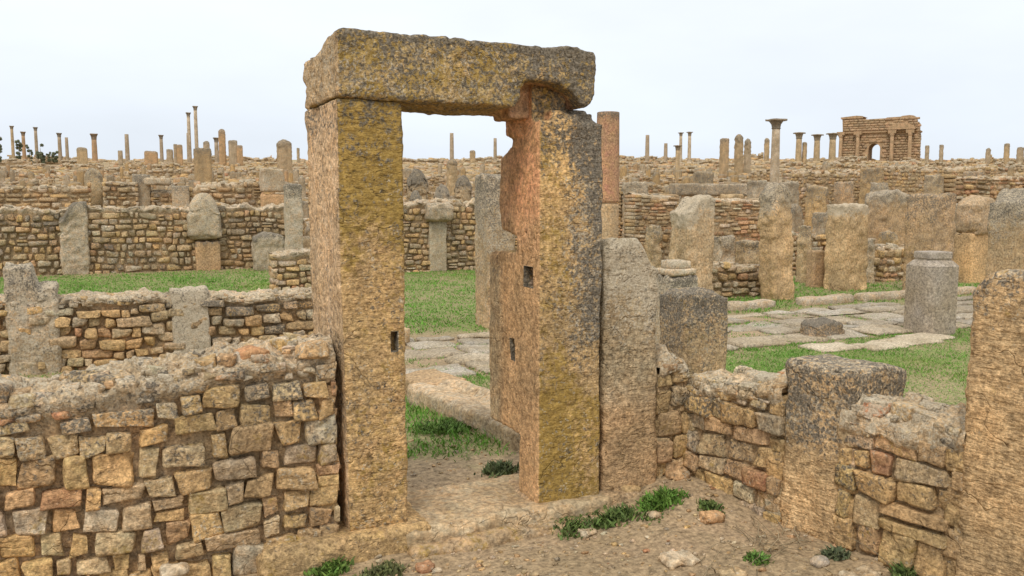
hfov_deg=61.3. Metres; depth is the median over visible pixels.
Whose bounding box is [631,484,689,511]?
weed clump
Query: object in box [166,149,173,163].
stone pier
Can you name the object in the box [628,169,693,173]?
ruined wall
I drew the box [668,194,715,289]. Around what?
upright stone
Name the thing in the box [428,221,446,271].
wall post
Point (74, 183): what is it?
fallen block
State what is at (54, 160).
tree
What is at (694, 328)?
stone block
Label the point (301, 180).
standing stone
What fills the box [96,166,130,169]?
ruined wall
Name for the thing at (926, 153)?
stone pier
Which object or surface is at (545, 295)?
door jamb
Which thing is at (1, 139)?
tree
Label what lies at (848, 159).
ruined wall
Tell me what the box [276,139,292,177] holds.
stone pier
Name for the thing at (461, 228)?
ruined wall
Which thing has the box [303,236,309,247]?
fallen block
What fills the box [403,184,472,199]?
ruined wall
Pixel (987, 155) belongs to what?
stone pier
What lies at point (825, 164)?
standing stone
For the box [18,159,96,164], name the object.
ruined wall
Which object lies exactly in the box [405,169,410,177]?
standing stone
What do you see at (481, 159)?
ruined wall
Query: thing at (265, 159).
ruined wall
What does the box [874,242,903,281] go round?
ruined wall
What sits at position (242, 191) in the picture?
ruined wall
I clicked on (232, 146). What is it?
stone pier
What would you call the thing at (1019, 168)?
ruined wall
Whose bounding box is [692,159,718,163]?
ruined wall
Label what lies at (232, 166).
standing stone
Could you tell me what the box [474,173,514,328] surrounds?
upright stone
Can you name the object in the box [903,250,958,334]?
pedestal
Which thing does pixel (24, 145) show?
column
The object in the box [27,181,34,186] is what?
standing stone
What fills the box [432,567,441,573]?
loose stone
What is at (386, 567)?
weed clump
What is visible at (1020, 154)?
stone pier
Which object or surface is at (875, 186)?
stone block
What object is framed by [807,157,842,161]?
ruined wall
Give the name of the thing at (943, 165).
ruined wall
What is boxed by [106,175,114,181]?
standing stone
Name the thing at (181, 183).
standing stone
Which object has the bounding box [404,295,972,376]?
pavement
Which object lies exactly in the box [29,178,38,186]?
ruined wall
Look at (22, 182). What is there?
standing stone
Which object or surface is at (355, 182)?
door jamb
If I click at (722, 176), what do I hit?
fallen block
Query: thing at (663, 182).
ruined wall
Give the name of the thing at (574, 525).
weed clump
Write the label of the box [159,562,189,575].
loose stone
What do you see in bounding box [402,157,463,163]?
ruined wall
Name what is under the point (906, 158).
ruined wall
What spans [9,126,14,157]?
column
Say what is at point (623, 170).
standing stone
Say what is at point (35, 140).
column
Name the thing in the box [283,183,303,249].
wall post
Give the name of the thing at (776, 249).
upright stone
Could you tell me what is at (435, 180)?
ruined wall
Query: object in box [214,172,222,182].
ruined wall
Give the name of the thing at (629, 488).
loose stone
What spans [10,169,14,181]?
standing stone
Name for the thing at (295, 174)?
standing stone
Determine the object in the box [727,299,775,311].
kerb stone
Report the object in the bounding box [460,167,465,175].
standing stone
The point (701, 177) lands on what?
stone block
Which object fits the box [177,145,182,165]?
stone pier
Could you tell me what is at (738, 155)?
stone pier
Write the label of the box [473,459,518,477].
weed clump
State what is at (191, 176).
fallen block
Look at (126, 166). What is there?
standing stone
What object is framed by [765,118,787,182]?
column
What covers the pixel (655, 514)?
loose stone
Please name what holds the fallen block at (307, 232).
on the ground at (654, 542)
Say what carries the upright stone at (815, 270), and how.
on the ground at (654, 542)
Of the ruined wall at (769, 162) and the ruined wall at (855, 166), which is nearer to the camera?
the ruined wall at (855, 166)
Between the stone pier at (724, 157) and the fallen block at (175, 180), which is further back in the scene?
the stone pier at (724, 157)
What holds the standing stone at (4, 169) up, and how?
on the ground at (654, 542)
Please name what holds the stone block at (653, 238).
on the ground at (654, 542)
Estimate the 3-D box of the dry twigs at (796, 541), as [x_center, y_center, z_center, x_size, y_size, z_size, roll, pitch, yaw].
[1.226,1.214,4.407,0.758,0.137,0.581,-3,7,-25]
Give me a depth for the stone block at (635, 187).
22.71 m
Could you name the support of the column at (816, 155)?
on the ground at (654, 542)
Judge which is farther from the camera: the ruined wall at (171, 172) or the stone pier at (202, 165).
the ruined wall at (171, 172)
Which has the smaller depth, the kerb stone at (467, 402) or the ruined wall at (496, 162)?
the kerb stone at (467, 402)
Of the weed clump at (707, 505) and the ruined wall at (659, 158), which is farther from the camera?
the ruined wall at (659, 158)
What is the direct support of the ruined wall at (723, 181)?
on the ground at (654, 542)
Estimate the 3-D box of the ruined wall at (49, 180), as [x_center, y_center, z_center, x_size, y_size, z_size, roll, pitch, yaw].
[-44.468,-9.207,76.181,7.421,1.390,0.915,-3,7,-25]
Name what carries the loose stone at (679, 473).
on the ground at (654, 542)
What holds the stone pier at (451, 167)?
on the ground at (654, 542)
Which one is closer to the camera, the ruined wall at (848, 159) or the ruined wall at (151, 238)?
the ruined wall at (151, 238)
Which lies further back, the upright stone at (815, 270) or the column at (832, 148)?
the column at (832, 148)
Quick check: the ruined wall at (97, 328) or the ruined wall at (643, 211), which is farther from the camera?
the ruined wall at (643, 211)
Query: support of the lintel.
on the door jamb at (355, 182)
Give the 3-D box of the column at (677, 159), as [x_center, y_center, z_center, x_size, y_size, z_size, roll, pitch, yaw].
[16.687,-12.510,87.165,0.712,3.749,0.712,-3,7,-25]
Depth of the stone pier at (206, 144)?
147.83 m
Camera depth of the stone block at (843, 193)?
24.22 m
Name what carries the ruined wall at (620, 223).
on the ground at (654, 542)
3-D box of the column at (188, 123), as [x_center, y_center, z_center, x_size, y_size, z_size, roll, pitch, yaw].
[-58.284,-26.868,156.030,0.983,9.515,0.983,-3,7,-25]
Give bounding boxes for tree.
[0,137,2,161]
[15,140,22,158]
[26,144,32,160]
[35,143,45,162]
[46,152,50,163]
[50,151,58,164]
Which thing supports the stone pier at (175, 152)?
on the ground at (654, 542)
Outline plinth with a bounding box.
[657,259,696,276]
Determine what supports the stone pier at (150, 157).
on the ground at (654, 542)
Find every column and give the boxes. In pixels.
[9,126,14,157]
[20,131,26,158]
[33,127,38,160]
[56,133,62,160]
[65,137,68,159]
[90,133,99,162]
[124,134,129,162]
[158,135,163,161]
[186,112,192,163]
[186,133,191,163]
[192,106,198,147]
[213,137,218,162]
[450,133,453,158]
[493,138,496,160]
[597,111,619,238]
[645,135,648,160]
[664,143,667,161]
[673,145,681,169]
[679,132,683,162]
[686,132,692,162]
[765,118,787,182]
[793,132,805,162]
[811,134,823,163]
[826,133,839,162]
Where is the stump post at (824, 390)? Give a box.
[779,354,906,543]
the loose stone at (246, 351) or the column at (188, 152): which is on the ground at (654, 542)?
the column at (188, 152)
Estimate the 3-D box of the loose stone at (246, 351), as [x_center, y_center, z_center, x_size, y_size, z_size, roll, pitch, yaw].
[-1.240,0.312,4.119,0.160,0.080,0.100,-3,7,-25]
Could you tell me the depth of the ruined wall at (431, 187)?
63.16 m
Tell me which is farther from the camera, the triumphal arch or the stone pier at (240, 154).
the triumphal arch
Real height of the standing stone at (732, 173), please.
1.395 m
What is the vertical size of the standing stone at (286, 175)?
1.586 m
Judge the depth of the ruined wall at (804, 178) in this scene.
35.77 m
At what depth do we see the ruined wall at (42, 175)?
97.10 m
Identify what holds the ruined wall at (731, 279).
on the ground at (654, 542)
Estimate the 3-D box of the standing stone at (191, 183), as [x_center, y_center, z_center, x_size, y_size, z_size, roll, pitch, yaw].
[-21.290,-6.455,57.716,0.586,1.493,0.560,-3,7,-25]
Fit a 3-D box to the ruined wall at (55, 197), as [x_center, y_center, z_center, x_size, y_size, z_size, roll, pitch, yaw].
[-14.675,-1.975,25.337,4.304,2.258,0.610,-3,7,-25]
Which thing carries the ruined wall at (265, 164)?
on the ground at (654, 542)
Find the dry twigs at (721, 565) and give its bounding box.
[697,548,757,575]
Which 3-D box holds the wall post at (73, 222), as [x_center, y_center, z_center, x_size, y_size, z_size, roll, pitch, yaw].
[-9.792,-1.072,19.332,0.613,1.729,0.342,-3,7,-25]
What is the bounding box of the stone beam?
[669,183,747,196]
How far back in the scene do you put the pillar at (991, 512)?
3.70 m
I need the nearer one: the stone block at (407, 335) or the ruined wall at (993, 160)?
the stone block at (407, 335)
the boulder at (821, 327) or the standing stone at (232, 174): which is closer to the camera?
the boulder at (821, 327)
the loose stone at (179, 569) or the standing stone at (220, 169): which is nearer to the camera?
the loose stone at (179, 569)
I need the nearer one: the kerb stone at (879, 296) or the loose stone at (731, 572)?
the loose stone at (731, 572)
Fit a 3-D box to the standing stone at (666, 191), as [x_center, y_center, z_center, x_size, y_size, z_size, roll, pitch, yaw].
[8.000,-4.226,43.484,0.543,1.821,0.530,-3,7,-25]
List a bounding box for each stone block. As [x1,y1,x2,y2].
[259,168,284,191]
[404,326,409,344]
[424,202,453,221]
[621,181,647,237]
[645,225,661,267]
[655,274,697,343]
[659,287,727,376]
[693,171,713,196]
[713,235,734,262]
[735,240,759,263]
[747,180,766,197]
[780,181,799,204]
[795,225,811,282]
[804,185,827,232]
[811,212,827,234]
[833,181,853,203]
[858,167,884,203]
[866,238,875,282]
[870,182,888,191]
[878,230,898,244]
[923,174,944,193]
[955,195,994,234]
[962,171,983,177]
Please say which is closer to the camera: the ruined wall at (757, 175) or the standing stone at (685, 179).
the standing stone at (685, 179)
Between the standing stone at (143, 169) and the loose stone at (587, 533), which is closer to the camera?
the loose stone at (587, 533)
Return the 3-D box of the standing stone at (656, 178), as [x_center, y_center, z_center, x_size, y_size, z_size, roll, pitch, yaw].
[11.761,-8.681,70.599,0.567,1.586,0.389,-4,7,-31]
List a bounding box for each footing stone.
[256,501,430,575]
[509,479,639,504]
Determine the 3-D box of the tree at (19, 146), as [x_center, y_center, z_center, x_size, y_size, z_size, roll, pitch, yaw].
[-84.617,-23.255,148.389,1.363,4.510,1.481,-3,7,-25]
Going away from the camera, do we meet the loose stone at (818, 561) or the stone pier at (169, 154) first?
the loose stone at (818, 561)
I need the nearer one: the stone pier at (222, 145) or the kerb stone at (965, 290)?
the kerb stone at (965, 290)
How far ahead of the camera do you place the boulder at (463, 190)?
32.57 m
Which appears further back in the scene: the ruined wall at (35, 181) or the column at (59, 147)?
the column at (59, 147)
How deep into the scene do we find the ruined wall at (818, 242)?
19.16 m
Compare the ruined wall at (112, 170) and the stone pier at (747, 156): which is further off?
the ruined wall at (112, 170)
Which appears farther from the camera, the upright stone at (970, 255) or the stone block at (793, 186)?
the stone block at (793, 186)
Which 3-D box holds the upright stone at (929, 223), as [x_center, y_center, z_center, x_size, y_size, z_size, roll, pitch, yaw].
[7.534,-0.764,15.605,0.725,1.920,0.594,-3,7,-25]
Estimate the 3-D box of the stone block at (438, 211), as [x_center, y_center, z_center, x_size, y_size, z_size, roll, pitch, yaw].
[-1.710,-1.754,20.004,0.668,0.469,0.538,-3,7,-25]
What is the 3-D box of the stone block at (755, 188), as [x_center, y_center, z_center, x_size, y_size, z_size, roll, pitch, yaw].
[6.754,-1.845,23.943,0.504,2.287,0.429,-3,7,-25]
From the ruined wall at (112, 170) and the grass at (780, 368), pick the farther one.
the ruined wall at (112, 170)
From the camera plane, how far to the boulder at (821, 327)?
10.73 m
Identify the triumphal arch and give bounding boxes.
[837,115,922,160]
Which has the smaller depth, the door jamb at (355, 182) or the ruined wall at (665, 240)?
the door jamb at (355, 182)
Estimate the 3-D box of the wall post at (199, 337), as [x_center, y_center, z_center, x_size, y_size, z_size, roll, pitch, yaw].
[-3.435,0.419,9.235,0.392,0.880,0.318,-3,7,-25]
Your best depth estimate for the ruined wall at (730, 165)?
125.17 m
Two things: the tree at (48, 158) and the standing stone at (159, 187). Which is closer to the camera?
the standing stone at (159, 187)
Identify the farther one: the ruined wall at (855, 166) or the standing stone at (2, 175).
the ruined wall at (855, 166)
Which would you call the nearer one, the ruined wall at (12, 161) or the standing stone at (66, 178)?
the standing stone at (66, 178)
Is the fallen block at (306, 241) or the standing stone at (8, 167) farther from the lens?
the standing stone at (8, 167)
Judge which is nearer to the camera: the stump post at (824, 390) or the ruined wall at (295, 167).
the stump post at (824, 390)
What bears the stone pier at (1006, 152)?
on the ground at (654, 542)
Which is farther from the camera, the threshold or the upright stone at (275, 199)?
the upright stone at (275, 199)
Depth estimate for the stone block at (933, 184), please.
25.67 m
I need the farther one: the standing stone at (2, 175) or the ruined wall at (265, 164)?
the ruined wall at (265, 164)
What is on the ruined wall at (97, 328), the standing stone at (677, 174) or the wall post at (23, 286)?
the wall post at (23, 286)
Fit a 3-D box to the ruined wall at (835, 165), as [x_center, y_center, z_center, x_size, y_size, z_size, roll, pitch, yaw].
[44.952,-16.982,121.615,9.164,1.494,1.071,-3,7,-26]
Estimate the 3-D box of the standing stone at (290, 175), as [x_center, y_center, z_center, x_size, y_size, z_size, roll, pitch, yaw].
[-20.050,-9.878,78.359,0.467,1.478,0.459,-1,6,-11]
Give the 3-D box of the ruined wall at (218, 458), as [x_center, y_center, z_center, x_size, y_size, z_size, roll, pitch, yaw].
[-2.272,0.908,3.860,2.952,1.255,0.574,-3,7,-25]
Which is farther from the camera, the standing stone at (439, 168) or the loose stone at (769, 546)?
the standing stone at (439, 168)
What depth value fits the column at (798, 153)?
147.88 m
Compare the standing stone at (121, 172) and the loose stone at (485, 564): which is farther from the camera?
the standing stone at (121, 172)
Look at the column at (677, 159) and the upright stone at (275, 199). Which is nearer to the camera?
the upright stone at (275, 199)
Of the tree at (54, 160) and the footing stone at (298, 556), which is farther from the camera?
the tree at (54, 160)
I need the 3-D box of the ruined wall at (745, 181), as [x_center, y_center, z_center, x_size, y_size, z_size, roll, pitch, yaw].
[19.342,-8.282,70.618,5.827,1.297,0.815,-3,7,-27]
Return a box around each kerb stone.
[405,368,466,395]
[407,378,520,450]
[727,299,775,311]
[795,293,853,305]
[854,290,904,301]
[958,286,976,294]
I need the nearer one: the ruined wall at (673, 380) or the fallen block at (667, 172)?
the ruined wall at (673, 380)
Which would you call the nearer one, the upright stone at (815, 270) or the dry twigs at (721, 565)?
the dry twigs at (721, 565)
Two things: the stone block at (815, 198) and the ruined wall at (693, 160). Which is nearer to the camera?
the stone block at (815, 198)
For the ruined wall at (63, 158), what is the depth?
176.42 m
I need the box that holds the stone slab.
[144,177,170,185]
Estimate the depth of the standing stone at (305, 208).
35.68 m
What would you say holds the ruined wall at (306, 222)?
on the ground at (654, 542)
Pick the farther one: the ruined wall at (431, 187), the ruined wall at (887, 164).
the ruined wall at (887, 164)
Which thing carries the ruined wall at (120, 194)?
on the ground at (654, 542)
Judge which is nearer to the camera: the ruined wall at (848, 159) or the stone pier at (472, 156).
the stone pier at (472, 156)
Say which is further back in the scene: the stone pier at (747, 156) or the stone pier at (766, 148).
the stone pier at (766, 148)
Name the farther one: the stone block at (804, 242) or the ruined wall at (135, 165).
the ruined wall at (135, 165)
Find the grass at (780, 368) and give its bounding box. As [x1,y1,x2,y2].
[0,268,978,461]
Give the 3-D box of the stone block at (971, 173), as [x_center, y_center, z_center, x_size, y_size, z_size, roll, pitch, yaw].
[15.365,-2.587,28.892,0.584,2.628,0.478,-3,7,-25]
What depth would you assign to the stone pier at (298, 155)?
148.24 m
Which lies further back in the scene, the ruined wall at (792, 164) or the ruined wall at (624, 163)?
the ruined wall at (624, 163)
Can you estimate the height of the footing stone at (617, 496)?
0.215 m
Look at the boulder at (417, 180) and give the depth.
29.58 m
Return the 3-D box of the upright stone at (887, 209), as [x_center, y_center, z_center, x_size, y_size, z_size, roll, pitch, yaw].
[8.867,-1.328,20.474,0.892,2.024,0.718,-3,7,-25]
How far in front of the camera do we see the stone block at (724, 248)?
15.51 m
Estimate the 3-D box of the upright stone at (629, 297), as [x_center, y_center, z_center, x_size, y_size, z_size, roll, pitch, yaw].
[0.601,0.475,5.132,0.388,1.566,0.444,-3,7,-25]
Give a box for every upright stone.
[84,168,102,207]
[132,174,150,205]
[171,186,189,207]
[260,194,283,206]
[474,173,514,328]
[598,238,658,490]
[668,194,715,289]
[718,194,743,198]
[757,182,794,299]
[806,250,824,287]
[823,203,868,290]
[865,189,908,246]
[902,192,956,289]
[953,233,987,282]
[985,188,1023,277]
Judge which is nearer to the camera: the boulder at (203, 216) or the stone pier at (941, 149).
the boulder at (203, 216)
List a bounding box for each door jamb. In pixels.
[305,98,407,530]
[489,84,602,502]
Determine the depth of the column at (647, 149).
155.93 m
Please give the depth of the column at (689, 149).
155.96 m
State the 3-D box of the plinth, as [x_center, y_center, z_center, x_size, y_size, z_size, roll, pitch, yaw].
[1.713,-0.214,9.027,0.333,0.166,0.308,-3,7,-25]
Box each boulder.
[186,193,221,239]
[406,169,428,201]
[409,190,421,200]
[433,184,449,198]
[454,175,471,201]
[800,317,844,337]
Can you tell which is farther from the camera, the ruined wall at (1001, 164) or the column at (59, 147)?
the column at (59, 147)
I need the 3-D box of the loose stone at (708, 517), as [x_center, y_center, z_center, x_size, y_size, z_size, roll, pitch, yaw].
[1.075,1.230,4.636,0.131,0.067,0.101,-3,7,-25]
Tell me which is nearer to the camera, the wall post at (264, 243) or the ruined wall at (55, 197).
the wall post at (264, 243)
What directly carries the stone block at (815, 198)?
on the ground at (654, 542)
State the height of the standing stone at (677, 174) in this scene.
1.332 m
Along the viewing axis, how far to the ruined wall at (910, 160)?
162.96 m
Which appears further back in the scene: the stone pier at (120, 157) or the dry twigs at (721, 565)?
the stone pier at (120, 157)
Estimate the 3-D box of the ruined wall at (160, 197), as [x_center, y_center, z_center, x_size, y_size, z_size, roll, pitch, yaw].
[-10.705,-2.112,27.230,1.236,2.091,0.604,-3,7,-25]
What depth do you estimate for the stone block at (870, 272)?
17.34 m
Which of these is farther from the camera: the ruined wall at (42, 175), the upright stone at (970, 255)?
the ruined wall at (42, 175)
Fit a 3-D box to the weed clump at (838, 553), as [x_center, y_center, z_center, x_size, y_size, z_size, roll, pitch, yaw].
[1.583,1.291,4.233,0.148,0.060,0.151,5,8,39]
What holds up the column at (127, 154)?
on the ground at (654, 542)
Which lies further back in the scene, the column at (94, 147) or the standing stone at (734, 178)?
the column at (94, 147)
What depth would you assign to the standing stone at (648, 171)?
78.08 m
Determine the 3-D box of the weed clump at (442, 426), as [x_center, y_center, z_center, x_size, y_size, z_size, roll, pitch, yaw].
[-0.505,1.004,6.386,0.650,0.069,0.579,-1,6,-8]
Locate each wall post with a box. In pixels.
[3,262,61,375]
[58,201,89,274]
[169,285,210,353]
[195,241,220,270]
[251,231,284,270]
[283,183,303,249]
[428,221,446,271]
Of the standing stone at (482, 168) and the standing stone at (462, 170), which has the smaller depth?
the standing stone at (462, 170)
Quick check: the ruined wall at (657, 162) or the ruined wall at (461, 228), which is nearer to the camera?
the ruined wall at (461, 228)
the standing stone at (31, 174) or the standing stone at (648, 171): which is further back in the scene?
the standing stone at (648, 171)
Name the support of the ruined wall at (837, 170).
on the ground at (654, 542)
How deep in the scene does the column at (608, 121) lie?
15.68 m
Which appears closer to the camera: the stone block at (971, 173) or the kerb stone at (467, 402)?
the kerb stone at (467, 402)
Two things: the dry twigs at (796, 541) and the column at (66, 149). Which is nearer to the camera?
the dry twigs at (796, 541)
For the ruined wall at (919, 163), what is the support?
on the ground at (654, 542)
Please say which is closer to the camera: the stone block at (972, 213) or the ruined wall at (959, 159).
the stone block at (972, 213)
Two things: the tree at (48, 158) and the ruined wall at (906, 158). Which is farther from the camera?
the ruined wall at (906, 158)
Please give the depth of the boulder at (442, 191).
27.69 m
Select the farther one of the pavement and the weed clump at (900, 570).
the pavement
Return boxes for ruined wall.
[0,158,32,165]
[0,163,61,168]
[0,182,91,209]
[0,202,284,276]
[0,286,313,374]
[0,330,340,575]
[2,176,54,185]
[7,155,91,159]
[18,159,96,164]
[19,171,27,178]
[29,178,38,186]
[35,174,105,177]
[65,163,103,169]
[80,167,161,173]
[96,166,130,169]
[101,181,138,207]
[111,167,217,176]
[129,160,193,169]
[151,189,171,205]
[189,178,263,207]
[193,158,247,163]
[211,155,271,161]
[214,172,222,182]
[229,167,307,173]
[247,170,256,176]
[263,162,301,166]
[267,166,307,168]
[268,248,310,290]
[303,218,309,231]
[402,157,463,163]
[403,178,472,191]
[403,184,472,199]
[403,197,516,271]
[425,174,446,185]
[442,168,500,172]
[463,157,500,161]
[484,159,500,165]
[609,191,622,237]
[619,155,636,158]
[619,156,654,161]
[619,162,630,164]
[619,173,674,185]
[619,182,664,193]
[624,192,678,251]
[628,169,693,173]
[638,164,700,169]
[641,159,668,163]
[649,156,674,160]
[655,344,690,477]
[660,229,671,259]
[669,157,706,161]
[681,365,787,523]
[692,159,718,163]
[712,261,760,297]
[714,164,784,167]
[714,198,759,262]
[719,178,739,183]
[739,179,750,183]
[741,168,779,181]
[743,152,763,159]
[751,160,788,164]
[779,168,845,171]
[782,168,859,219]
[783,162,802,167]
[792,231,825,275]
[806,162,851,169]
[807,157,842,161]
[832,391,966,575]
[836,155,866,160]
[836,157,860,163]
[852,163,917,169]
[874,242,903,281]
[875,164,997,194]
[878,163,928,166]
[887,159,923,161]
[899,157,911,160]
[912,161,928,166]
[929,161,966,167]
[941,174,1023,202]
[950,158,972,160]
[951,158,976,164]
[990,155,1009,163]
[990,164,1023,173]
[994,161,1021,167]
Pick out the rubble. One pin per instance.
(471, 174)
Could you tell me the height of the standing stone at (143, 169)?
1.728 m
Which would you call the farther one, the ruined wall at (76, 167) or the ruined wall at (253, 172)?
the ruined wall at (76, 167)
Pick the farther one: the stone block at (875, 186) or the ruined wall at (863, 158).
the ruined wall at (863, 158)
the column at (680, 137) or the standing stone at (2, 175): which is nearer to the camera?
the standing stone at (2, 175)
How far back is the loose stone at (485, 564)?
4.16 m
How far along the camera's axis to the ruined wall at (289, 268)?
15.09 m
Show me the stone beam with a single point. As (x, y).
(690, 189)
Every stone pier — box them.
[76,147,87,163]
[118,150,122,164]
[144,151,157,164]
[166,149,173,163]
[173,144,176,162]
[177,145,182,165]
[193,147,212,182]
[203,141,209,147]
[218,129,225,165]
[228,140,236,165]
[237,145,242,165]
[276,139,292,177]
[297,148,299,162]
[446,159,457,195]
[470,150,475,163]
[719,138,728,174]
[734,134,743,174]
[743,138,750,173]
[764,138,769,160]
[802,142,806,163]
[924,145,928,162]
[939,145,943,161]
[985,148,990,163]
[1003,143,1009,163]
[1016,147,1023,162]
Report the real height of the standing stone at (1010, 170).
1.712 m
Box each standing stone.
[0,170,4,181]
[2,167,6,177]
[6,164,9,176]
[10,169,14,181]
[19,179,24,185]
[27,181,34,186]
[28,171,34,181]
[63,174,69,185]
[76,170,84,185]
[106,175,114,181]
[120,166,123,178]
[125,162,128,170]
[141,166,145,173]
[147,163,151,169]
[156,185,164,189]
[177,182,185,185]
[188,180,195,187]
[218,167,224,180]
[230,163,234,171]
[230,171,235,178]
[284,169,287,181]
[288,171,292,182]
[293,169,298,181]
[298,175,305,197]
[302,201,308,217]
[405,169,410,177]
[438,164,441,173]
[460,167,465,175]
[480,164,484,172]
[620,165,626,178]
[633,162,638,170]
[639,164,644,170]
[646,166,650,176]
[652,172,659,184]
[664,186,668,193]
[674,170,681,182]
[682,176,689,183]
[729,171,735,176]
[730,175,738,182]
[791,204,802,231]
[822,162,827,170]
[1007,166,1013,175]
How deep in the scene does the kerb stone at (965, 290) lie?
15.40 m
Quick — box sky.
[0,0,1023,160]
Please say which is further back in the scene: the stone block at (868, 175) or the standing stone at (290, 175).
the standing stone at (290, 175)
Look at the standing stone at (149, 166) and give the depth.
102.57 m
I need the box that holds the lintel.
[303,28,595,121]
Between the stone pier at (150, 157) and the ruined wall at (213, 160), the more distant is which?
the ruined wall at (213, 160)
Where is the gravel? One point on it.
(643, 527)
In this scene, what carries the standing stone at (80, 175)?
on the ground at (654, 542)
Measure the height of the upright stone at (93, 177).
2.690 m
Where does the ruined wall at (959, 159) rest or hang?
on the ground at (654, 542)
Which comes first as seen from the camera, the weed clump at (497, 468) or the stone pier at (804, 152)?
the weed clump at (497, 468)
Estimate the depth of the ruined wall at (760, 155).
183.13 m
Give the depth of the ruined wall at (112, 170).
109.26 m
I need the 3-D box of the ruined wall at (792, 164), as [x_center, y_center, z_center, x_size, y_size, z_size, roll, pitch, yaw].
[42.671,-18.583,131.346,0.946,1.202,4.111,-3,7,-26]
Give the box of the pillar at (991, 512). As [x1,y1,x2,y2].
[955,269,1023,575]
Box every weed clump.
[303,555,354,575]
[352,558,409,575]
[405,415,477,438]
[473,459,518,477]
[550,511,595,539]
[579,502,667,536]
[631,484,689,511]
[696,498,724,513]
[742,548,774,565]
[816,544,851,561]
[886,561,915,575]
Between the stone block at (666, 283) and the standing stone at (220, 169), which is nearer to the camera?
the stone block at (666, 283)
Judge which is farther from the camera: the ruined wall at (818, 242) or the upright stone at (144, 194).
the upright stone at (144, 194)
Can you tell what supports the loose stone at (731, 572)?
on the ground at (654, 542)
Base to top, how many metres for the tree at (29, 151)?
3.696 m
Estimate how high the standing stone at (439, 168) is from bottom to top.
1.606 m
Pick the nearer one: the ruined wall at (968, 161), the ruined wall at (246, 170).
the ruined wall at (246, 170)
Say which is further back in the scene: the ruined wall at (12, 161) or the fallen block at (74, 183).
the ruined wall at (12, 161)
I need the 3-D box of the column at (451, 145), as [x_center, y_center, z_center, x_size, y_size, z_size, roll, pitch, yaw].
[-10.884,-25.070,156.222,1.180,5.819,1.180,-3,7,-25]
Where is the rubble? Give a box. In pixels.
[2,157,1023,248]
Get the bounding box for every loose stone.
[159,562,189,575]
[234,345,269,359]
[415,559,434,573]
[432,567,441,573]
[482,562,490,566]
[529,571,538,575]
[577,527,596,537]
[621,485,640,491]
[646,510,660,518]
[658,549,700,568]
[666,466,689,480]
[699,510,724,524]
[718,566,747,575]
[763,545,778,551]
[810,555,829,568]
[837,564,880,575]
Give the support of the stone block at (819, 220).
on the ground at (654, 542)
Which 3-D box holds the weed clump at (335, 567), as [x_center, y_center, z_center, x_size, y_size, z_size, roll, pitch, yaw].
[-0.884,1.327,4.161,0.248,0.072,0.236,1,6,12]
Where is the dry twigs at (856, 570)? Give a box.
[781,535,931,575]
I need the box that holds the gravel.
[341,428,885,575]
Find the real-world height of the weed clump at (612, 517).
0.113 m
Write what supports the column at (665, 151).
on the ground at (654, 542)
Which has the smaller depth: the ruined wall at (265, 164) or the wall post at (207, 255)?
the wall post at (207, 255)
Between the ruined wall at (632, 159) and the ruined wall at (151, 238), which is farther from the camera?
the ruined wall at (632, 159)
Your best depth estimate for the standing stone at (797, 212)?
24.42 m
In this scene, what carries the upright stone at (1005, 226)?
on the ground at (654, 542)
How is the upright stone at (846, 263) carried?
on the ground at (654, 542)
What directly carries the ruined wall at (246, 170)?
on the ground at (654, 542)
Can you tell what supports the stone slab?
on the ruined wall at (160, 197)
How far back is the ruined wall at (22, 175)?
87.70 m
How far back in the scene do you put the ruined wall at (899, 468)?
4.07 m
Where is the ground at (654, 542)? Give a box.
[0,160,984,575]
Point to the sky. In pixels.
(713, 70)
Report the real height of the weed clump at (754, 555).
0.048 m
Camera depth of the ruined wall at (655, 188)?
62.58 m
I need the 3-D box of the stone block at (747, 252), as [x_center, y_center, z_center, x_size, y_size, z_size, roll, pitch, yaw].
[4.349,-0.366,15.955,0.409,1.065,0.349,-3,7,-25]
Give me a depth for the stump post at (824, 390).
4.45 m
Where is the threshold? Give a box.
[406,473,612,558]
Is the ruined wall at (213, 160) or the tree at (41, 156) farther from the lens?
the ruined wall at (213, 160)
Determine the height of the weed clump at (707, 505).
0.069 m
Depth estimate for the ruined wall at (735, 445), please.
4.86 m
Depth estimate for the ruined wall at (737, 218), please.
20.97 m
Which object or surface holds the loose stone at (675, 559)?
on the ground at (654, 542)
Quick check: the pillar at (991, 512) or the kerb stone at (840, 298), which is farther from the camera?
the kerb stone at (840, 298)
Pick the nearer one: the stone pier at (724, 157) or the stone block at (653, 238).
the stone block at (653, 238)
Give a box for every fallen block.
[68,182,81,185]
[173,178,179,182]
[188,174,194,179]
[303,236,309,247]
[304,227,309,235]
[663,171,671,174]
[718,174,726,177]
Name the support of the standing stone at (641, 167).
on the ground at (654, 542)
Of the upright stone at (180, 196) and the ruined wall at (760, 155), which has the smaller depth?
the upright stone at (180, 196)
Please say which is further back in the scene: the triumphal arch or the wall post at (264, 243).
the triumphal arch
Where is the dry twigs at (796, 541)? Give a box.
[657,507,825,564]
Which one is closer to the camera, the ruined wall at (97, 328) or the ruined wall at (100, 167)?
the ruined wall at (97, 328)
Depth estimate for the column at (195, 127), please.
155.58 m
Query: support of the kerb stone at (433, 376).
on the ground at (654, 542)
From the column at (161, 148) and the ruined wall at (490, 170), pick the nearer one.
the ruined wall at (490, 170)
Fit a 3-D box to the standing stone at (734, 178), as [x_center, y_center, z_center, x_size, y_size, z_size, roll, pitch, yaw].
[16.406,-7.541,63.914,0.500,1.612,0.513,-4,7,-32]

